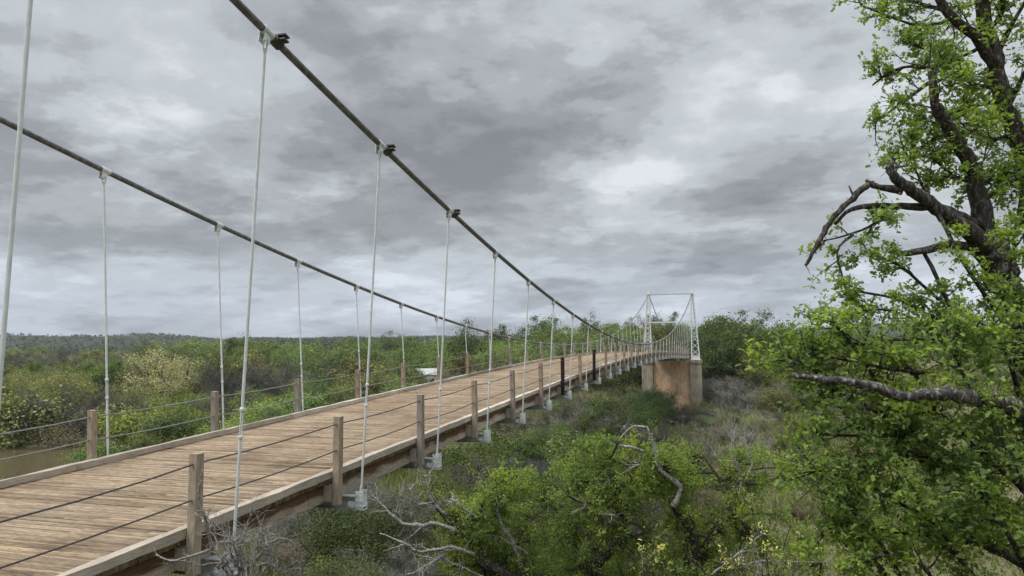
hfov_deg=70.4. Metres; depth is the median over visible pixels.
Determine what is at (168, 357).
tree
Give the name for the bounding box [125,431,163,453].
shrub
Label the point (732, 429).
shrub
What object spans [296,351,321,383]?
tree
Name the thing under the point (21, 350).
tree
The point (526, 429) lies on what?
bare shrub
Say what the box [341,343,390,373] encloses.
tree
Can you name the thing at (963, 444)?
shrub
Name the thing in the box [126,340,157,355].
tall tree
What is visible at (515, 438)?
shrub
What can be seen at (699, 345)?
tree
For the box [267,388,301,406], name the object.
shrub
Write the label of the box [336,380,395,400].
tree
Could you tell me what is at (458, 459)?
shrub
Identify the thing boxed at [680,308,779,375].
domed tree
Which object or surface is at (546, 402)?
shrub
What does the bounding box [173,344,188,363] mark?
tall tree
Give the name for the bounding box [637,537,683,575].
shrub
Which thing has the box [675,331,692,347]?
tree
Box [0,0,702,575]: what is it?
suspension bridge
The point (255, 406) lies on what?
shrub
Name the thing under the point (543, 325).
domed tree
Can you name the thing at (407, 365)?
tall tree
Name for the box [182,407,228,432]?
shrub
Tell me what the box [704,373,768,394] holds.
bare shrub
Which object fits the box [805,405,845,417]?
bare shrub
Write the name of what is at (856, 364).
shrub
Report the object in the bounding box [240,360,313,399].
bare shrub
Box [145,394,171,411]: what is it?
shrub
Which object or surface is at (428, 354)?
tall tree
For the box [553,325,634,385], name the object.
domed tree
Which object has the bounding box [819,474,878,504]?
shrub
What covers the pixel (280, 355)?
domed tree
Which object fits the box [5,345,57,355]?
tree
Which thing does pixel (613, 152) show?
sky
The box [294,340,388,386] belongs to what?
tree
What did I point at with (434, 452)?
bare shrub
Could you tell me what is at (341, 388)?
shrub
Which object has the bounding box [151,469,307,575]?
dead shrub
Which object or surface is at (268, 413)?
shrub
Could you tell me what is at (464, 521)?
oak tree
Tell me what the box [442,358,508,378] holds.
bare shrub
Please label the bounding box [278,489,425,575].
shrub
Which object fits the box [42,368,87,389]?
airy tree
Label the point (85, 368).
tree
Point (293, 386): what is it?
shrub
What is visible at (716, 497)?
bare shrub
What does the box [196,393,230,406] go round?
shrub
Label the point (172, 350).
tree
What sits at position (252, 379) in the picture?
bare shrub
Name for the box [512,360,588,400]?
bare shrub
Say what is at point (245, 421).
shrub
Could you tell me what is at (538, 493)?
shrub
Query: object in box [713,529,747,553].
shrub
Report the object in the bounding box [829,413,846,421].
bare shrub
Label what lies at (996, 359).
tree
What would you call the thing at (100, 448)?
bush
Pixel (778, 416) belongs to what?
bare shrub
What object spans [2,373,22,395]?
shrub
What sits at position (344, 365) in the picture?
tree
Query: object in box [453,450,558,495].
bare shrub
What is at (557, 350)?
tall tree
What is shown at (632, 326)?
tall tree
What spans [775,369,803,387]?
shrub
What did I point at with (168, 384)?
tree
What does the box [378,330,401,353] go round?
tall tree
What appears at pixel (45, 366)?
airy tree
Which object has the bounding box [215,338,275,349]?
tree
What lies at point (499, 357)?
tall tree
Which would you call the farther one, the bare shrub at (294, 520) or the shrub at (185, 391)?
the shrub at (185, 391)
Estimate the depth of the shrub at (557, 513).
34.09 m
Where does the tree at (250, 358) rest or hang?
on the ground at (174, 341)
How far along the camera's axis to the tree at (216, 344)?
306.27 m
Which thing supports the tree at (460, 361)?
on the ground at (174, 341)
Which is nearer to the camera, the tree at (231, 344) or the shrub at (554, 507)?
the shrub at (554, 507)
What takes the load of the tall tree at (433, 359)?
on the ground at (174, 341)
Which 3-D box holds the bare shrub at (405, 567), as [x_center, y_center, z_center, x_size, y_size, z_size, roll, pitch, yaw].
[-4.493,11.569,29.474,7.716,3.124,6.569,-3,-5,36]
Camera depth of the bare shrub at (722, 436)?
71.01 m
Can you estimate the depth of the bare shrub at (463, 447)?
62.44 m
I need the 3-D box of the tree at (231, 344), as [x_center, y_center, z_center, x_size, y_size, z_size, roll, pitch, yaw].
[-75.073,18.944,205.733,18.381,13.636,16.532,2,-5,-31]
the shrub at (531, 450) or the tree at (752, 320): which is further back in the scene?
the tree at (752, 320)
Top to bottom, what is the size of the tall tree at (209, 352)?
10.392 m
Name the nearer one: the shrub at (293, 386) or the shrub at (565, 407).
the shrub at (565, 407)
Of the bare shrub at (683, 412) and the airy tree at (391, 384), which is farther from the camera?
the airy tree at (391, 384)
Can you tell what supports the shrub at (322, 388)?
on the ground at (174, 341)
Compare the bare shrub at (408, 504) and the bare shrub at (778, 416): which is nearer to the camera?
the bare shrub at (408, 504)
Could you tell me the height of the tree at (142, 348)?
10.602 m
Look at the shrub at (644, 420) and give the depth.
73.02 m
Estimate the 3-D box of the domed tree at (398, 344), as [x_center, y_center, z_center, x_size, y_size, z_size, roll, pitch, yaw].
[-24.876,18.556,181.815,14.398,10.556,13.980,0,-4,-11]
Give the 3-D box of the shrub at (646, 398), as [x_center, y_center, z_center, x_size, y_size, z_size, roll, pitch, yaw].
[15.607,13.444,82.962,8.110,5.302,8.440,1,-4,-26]
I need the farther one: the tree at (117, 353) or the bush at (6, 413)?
the tree at (117, 353)
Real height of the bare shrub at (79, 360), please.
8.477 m
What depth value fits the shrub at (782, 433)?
65.04 m
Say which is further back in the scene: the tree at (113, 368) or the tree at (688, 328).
the tree at (688, 328)
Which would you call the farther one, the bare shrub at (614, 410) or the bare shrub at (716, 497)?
the bare shrub at (614, 410)
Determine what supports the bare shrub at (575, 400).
on the ground at (174, 341)
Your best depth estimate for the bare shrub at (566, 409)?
75.21 m
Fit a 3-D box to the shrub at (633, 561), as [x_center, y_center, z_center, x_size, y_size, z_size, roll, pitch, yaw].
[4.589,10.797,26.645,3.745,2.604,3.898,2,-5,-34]
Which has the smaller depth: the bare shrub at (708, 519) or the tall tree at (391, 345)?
the bare shrub at (708, 519)
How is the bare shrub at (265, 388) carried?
on the ground at (174, 341)
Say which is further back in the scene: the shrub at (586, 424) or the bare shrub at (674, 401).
the bare shrub at (674, 401)
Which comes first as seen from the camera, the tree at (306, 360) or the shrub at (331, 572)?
the shrub at (331, 572)
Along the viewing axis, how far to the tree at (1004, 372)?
114.06 m
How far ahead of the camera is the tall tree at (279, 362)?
135.88 m
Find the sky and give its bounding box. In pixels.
[0,0,1023,339]
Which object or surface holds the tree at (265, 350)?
on the ground at (174, 341)
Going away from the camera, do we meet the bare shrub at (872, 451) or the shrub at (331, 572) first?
the shrub at (331, 572)
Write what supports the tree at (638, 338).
on the ground at (174, 341)
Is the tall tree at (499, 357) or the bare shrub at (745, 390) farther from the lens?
the tall tree at (499, 357)
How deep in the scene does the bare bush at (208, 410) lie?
82.30 m
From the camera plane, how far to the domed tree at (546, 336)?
147.58 m
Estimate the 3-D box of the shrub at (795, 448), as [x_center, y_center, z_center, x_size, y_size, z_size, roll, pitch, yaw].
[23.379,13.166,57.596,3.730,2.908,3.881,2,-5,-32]
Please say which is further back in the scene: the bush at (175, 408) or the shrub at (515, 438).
the bush at (175, 408)
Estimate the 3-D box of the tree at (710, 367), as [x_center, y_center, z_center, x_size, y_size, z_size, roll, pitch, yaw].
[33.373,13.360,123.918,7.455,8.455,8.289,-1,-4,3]
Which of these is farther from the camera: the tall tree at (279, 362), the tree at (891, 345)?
the tree at (891, 345)
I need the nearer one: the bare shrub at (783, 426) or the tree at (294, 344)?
the bare shrub at (783, 426)
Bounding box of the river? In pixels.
[0,433,131,482]
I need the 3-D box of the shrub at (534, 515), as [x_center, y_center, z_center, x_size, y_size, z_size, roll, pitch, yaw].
[0.808,10.788,31.073,6.880,3.731,7.159,3,-5,-41]
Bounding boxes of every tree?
[3,359,17,377]
[3,360,19,378]
[4,362,52,392]
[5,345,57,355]
[5,349,23,361]
[6,368,32,388]
[8,347,37,354]
[17,359,50,376]
[18,354,49,371]
[29,350,53,357]
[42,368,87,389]
[46,358,76,370]
[51,368,90,395]
[52,359,101,376]
[68,348,104,360]
[70,348,103,362]
[76,356,129,392]
[95,353,179,385]
[96,348,124,358]
[98,344,117,359]
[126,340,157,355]
[132,343,173,359]
[138,348,176,376]
[149,349,174,360]
[150,339,193,353]
[167,347,191,369]
[170,345,214,368]
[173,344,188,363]
[180,338,227,354]
[181,360,242,395]
[185,347,227,380]
[187,349,271,372]
[190,336,252,364]
[196,345,220,361]
[212,332,269,360]
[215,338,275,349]
[224,336,282,365]
[225,349,294,388]
[227,343,251,359]
[251,338,270,350]
[261,349,299,379]
[265,346,313,378]
[281,340,321,376]
[288,338,305,348]
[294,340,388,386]
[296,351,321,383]
[324,351,371,386]
[325,344,353,360]
[332,335,385,349]
[332,338,351,349]
[332,350,400,394]
[333,351,398,370]
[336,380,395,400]
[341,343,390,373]
[352,336,398,356]
[359,412,835,575]
[360,336,383,351]
[362,366,411,393]
[369,354,405,392]
[377,334,407,352]
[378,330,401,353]
[381,338,429,376]
[385,353,426,382]
[388,335,425,365]
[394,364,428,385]
[395,342,428,352]
[410,341,458,378]
[416,342,483,356]
[419,336,478,348]
[422,339,463,365]
[424,338,449,362]
[432,350,483,379]
[434,316,490,360]
[442,346,488,372]
[475,338,523,371]
[479,324,520,354]
[483,342,523,368]
[485,338,535,359]
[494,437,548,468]
[503,312,566,354]
[503,335,536,357]
[506,336,569,363]
[519,346,540,360]
[527,324,587,352]
[545,335,568,355]
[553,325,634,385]
[565,328,609,351]
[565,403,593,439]
[576,308,600,338]
[581,321,630,337]
[592,319,631,337]
[602,325,665,347]
[603,336,685,393]
[612,330,671,360]
[620,317,643,337]
[631,320,686,360]
[636,311,682,347]
[663,321,698,343]
[670,325,687,342]
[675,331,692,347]
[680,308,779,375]
[687,327,719,354]
[693,316,770,348]
[701,342,730,383]
[714,316,807,381]
[735,0,1023,575]
[735,340,789,392]
[762,331,835,374]
[766,327,843,351]
[872,335,909,364]
[972,357,1016,389]
[973,353,1004,369]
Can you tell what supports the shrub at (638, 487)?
on the ground at (174, 341)
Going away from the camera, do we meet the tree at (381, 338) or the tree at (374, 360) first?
the tree at (374, 360)
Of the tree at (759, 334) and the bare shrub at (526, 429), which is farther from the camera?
the tree at (759, 334)
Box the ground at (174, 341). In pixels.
[0,323,1023,575]
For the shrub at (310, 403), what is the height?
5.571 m
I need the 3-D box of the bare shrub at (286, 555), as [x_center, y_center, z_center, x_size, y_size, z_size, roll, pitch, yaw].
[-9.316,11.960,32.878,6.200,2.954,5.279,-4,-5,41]
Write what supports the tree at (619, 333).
on the ground at (174, 341)
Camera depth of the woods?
887.78 m
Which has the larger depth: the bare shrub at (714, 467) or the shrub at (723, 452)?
the shrub at (723, 452)
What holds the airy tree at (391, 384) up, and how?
on the ground at (174, 341)
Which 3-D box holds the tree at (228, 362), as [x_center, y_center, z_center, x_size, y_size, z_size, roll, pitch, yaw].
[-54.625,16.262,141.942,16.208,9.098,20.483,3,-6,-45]
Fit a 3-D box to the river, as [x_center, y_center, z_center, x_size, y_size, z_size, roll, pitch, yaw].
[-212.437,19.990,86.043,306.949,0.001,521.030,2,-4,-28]
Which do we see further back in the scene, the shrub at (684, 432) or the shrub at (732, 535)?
the shrub at (684, 432)
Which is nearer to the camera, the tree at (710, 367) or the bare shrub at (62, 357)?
the tree at (710, 367)
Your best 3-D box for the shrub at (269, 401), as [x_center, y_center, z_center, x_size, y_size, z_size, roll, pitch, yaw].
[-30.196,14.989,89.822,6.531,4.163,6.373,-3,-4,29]
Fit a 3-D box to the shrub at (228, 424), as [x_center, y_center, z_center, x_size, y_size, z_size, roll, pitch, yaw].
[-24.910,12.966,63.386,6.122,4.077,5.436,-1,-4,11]
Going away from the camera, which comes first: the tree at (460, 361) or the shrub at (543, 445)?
the shrub at (543, 445)
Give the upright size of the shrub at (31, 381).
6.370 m
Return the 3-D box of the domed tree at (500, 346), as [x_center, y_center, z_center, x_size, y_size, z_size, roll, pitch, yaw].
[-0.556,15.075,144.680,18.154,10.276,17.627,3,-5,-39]
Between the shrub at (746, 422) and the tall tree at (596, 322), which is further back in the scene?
the tall tree at (596, 322)
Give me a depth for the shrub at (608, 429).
58.63 m
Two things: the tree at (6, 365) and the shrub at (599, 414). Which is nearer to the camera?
the shrub at (599, 414)
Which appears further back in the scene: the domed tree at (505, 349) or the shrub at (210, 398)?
the domed tree at (505, 349)
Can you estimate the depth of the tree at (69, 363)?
183.70 m
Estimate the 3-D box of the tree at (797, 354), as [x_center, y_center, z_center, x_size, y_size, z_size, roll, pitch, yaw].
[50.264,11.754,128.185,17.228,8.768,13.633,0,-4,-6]
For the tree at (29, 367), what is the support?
on the ground at (174, 341)
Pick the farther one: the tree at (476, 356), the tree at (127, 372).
the tree at (127, 372)
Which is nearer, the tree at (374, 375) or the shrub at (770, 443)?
the shrub at (770, 443)
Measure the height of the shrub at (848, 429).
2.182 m
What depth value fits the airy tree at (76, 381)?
124.84 m
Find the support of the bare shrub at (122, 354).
on the ground at (174, 341)
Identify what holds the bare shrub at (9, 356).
on the ground at (174, 341)
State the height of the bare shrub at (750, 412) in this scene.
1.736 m
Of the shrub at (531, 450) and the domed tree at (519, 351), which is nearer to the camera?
the shrub at (531, 450)
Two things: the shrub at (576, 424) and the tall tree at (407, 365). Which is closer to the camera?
the shrub at (576, 424)
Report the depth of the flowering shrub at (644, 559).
8.75 m
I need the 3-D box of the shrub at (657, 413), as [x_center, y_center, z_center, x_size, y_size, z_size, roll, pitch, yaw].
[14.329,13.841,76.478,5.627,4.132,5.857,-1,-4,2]
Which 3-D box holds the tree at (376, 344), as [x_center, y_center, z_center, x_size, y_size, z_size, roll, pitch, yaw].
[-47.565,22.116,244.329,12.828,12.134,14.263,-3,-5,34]
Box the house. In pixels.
[408,368,436,381]
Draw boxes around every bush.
[0,379,80,450]
[3,378,150,442]
[15,420,99,450]
[16,381,85,431]
[54,436,129,471]
[79,395,167,451]
[120,392,210,448]
[184,383,268,427]
[540,421,637,491]
[578,388,628,420]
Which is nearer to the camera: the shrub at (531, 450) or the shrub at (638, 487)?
the shrub at (638, 487)
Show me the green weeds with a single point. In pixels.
(594, 387)
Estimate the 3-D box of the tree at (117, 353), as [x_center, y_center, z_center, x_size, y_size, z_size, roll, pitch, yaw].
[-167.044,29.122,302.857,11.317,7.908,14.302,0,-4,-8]
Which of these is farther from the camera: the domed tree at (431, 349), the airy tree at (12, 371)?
the airy tree at (12, 371)
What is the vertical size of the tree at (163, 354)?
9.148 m
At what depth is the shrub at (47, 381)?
118.88 m
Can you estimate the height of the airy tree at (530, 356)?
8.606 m
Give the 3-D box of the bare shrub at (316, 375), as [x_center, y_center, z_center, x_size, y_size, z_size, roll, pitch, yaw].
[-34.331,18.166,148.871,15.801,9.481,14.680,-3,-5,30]
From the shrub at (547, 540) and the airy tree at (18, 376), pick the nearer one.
the shrub at (547, 540)
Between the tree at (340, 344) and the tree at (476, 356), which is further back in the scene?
the tree at (340, 344)
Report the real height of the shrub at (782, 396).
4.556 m
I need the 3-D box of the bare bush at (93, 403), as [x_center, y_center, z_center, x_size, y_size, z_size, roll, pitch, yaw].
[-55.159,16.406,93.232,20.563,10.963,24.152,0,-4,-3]
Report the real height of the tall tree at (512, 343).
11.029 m
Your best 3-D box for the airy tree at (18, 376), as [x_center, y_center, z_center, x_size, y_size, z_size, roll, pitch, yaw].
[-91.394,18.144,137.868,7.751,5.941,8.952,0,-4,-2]
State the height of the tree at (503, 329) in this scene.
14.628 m
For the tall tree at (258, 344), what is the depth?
218.98 m
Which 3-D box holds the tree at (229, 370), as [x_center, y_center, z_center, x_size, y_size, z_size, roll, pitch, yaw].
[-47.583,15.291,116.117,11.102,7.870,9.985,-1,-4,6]
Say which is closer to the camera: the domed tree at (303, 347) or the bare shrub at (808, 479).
the bare shrub at (808, 479)
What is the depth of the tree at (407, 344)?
161.28 m
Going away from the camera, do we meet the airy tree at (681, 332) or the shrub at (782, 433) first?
the shrub at (782, 433)
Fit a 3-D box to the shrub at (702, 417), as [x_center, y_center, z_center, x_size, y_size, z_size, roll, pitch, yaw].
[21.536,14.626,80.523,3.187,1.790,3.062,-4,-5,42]
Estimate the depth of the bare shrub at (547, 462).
51.99 m
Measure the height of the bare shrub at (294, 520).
4.703 m
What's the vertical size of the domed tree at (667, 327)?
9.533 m
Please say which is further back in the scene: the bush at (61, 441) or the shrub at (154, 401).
the shrub at (154, 401)
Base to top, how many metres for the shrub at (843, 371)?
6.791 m
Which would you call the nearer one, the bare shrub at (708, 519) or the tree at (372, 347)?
the bare shrub at (708, 519)
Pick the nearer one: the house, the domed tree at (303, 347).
the house
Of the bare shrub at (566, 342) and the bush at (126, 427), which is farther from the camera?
the bare shrub at (566, 342)
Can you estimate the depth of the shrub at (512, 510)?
36.31 m
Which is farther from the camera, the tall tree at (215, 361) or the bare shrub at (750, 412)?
the tall tree at (215, 361)
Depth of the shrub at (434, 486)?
39.27 m
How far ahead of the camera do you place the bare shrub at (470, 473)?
45.33 m
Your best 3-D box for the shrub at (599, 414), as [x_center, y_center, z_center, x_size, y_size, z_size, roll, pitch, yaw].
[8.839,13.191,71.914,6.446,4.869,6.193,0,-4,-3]
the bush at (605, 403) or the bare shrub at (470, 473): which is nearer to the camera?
the bare shrub at (470, 473)
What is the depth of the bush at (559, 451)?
51.73 m
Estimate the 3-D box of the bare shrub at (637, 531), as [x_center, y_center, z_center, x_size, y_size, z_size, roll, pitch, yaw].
[5.292,11.621,35.376,8.589,3.716,7.312,-2,-4,16]
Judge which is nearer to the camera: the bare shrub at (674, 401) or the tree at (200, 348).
the bare shrub at (674, 401)
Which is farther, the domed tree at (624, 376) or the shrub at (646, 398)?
the domed tree at (624, 376)
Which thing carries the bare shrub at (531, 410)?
on the ground at (174, 341)
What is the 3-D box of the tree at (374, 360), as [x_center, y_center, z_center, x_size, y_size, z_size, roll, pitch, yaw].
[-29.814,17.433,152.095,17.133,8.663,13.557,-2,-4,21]
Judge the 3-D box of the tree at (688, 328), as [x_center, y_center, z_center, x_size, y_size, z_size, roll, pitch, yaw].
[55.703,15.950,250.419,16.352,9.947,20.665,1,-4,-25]
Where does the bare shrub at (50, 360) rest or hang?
on the ground at (174, 341)
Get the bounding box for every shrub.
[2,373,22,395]
[4,349,41,364]
[8,365,65,400]
[9,351,61,368]
[22,366,104,405]
[35,365,73,379]
[43,348,80,367]
[49,367,92,397]
[72,354,112,367]
[102,355,168,379]
[112,347,139,362]
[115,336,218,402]
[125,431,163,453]
[134,402,221,448]
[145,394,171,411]
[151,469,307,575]
[156,381,197,409]
[181,393,226,414]
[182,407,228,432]
[187,357,293,405]
[189,415,244,434]
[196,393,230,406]
[219,406,264,428]
[224,394,285,423]
[226,385,265,404]
[227,399,251,410]
[235,371,280,398]
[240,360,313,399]
[244,519,357,574]
[247,399,307,426]
[252,482,385,552]
[256,393,284,406]
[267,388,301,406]
[272,549,345,575]
[274,386,330,414]
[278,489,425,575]
[279,371,316,399]
[287,370,351,405]
[295,545,395,575]
[300,482,444,554]
[305,476,399,518]
[311,355,364,386]
[316,382,354,405]
[323,379,363,404]
[329,538,455,575]
[380,373,424,391]
[398,469,478,538]
[427,442,464,461]
[432,424,529,476]
[441,458,509,498]
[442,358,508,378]
[446,430,484,458]
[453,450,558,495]
[475,494,540,542]
[476,499,592,572]
[477,454,556,516]
[479,513,604,575]
[481,410,550,444]
[493,429,539,458]
[501,424,558,447]
[503,454,560,487]
[509,418,572,456]
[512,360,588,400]
[516,399,555,420]
[518,409,561,430]
[527,399,563,413]
[527,405,620,435]
[530,426,606,470]
[533,395,629,425]
[533,458,627,520]
[536,495,597,542]
[539,399,586,422]
[540,497,681,560]
[545,406,598,440]
[546,333,628,355]
[555,395,600,405]
[568,394,636,423]
[573,399,634,438]
[573,420,630,452]
[600,457,675,507]
[603,555,667,575]
[614,407,673,441]
[615,420,676,446]
[618,383,683,408]
[620,385,681,425]
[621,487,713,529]
[622,384,686,412]
[625,400,677,431]
[630,522,677,575]
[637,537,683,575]
[663,402,699,424]
[666,407,728,466]
[674,347,735,370]
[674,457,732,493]
[680,403,726,420]
[687,402,776,466]
[689,484,761,510]
[692,415,715,426]
[697,506,734,526]
[702,376,749,404]
[702,456,763,486]
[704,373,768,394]
[708,380,771,408]
[708,515,839,575]
[710,425,744,440]
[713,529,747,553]
[720,445,738,458]
[725,402,752,412]
[726,412,741,422]
[739,413,780,433]
[742,425,790,484]
[744,382,795,409]
[744,408,771,417]
[745,388,792,410]
[752,384,800,413]
[752,407,796,424]
[764,427,793,449]
[768,417,810,436]
[773,372,816,407]
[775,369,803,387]
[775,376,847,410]
[778,495,821,521]
[787,429,815,443]
[788,439,824,465]
[794,460,837,482]
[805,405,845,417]
[811,366,867,378]
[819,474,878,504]
[827,423,854,440]
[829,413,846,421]
[838,357,884,370]
[842,445,873,459]
[844,366,938,408]
[909,505,950,530]
[921,494,950,510]
[950,439,975,456]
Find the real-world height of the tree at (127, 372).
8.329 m
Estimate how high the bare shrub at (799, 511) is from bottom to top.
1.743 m
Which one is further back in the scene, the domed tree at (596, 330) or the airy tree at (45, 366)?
the airy tree at (45, 366)
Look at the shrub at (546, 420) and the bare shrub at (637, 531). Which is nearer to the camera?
the bare shrub at (637, 531)
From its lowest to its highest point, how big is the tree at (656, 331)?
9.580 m
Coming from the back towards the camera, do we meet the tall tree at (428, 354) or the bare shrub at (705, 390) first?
the tall tree at (428, 354)
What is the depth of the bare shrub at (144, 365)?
187.20 m
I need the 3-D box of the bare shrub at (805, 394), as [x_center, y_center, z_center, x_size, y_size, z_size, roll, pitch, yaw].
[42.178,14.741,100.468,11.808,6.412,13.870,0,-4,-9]
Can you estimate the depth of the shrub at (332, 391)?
94.45 m
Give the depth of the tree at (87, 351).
270.61 m
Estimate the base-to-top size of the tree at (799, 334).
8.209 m
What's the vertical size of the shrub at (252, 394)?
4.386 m
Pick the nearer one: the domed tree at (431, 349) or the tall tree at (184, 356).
the domed tree at (431, 349)
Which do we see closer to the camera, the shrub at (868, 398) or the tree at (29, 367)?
the shrub at (868, 398)
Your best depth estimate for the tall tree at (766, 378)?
115.77 m
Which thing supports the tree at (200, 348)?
on the ground at (174, 341)
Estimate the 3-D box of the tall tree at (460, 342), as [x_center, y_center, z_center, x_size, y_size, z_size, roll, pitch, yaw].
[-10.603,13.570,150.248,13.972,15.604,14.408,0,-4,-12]
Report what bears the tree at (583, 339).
on the ground at (174, 341)
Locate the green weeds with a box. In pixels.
[0,345,1023,575]
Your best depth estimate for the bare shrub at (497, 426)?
71.60 m
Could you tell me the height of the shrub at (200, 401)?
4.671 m
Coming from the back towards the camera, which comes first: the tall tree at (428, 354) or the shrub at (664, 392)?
the tall tree at (428, 354)
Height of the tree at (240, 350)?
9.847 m
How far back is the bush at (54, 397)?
97.06 m
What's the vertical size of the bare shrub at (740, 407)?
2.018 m
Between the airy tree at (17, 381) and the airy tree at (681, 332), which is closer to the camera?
the airy tree at (17, 381)
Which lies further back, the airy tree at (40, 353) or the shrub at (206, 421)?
the airy tree at (40, 353)
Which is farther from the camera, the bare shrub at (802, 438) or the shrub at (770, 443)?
the bare shrub at (802, 438)
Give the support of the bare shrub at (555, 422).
on the ground at (174, 341)
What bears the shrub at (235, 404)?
on the ground at (174, 341)
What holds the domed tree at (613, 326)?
on the ground at (174, 341)
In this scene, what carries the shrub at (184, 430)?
on the ground at (174, 341)
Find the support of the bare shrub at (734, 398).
on the ground at (174, 341)
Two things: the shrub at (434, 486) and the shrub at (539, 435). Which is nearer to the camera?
the shrub at (434, 486)
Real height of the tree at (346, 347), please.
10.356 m
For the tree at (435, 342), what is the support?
on the ground at (174, 341)
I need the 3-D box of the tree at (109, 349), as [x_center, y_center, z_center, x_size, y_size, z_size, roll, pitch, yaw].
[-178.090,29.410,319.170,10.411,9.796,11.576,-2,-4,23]
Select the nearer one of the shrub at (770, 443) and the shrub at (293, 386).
the shrub at (770, 443)
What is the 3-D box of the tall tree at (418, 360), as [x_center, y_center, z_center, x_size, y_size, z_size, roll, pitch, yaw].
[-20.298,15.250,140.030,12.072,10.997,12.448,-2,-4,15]
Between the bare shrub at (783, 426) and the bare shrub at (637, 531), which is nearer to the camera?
the bare shrub at (637, 531)
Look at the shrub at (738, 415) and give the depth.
86.43 m
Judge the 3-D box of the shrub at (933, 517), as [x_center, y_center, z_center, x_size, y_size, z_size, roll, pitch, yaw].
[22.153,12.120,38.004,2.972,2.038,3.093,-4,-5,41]
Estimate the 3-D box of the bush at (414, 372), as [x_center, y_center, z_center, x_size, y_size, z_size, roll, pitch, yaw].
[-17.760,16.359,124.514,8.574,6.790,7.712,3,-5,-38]
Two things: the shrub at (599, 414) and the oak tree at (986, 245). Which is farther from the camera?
the shrub at (599, 414)
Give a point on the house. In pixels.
(429, 371)
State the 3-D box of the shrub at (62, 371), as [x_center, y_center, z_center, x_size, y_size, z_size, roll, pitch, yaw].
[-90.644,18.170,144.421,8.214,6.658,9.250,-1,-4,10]
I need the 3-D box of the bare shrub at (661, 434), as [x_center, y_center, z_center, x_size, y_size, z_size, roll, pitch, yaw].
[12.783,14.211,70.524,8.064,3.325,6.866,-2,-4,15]
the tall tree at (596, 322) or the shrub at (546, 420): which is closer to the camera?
the shrub at (546, 420)
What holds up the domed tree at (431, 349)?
on the ground at (174, 341)
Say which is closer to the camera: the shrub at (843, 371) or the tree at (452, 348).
the shrub at (843, 371)
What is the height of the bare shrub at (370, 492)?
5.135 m
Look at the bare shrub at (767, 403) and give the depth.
99.99 m
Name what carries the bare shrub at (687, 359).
on the ground at (174, 341)
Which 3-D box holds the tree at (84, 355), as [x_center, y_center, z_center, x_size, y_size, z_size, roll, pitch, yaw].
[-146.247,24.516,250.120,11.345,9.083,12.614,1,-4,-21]
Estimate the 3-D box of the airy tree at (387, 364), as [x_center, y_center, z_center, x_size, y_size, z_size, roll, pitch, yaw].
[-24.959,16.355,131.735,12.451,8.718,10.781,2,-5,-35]
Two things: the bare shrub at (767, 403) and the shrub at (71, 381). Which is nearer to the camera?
the bare shrub at (767, 403)
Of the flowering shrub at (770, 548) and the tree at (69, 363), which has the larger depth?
the tree at (69, 363)
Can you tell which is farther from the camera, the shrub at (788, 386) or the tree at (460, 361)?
the tree at (460, 361)
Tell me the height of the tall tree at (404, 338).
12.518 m
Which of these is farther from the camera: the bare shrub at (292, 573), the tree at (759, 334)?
the tree at (759, 334)
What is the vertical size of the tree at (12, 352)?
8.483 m
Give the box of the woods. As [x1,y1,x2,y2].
[5,322,1002,367]
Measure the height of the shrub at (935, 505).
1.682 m
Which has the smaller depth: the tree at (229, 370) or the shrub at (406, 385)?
the shrub at (406, 385)
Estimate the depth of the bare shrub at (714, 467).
52.22 m
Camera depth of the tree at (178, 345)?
284.58 m
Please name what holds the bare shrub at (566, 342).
on the ground at (174, 341)
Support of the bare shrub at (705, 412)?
on the ground at (174, 341)

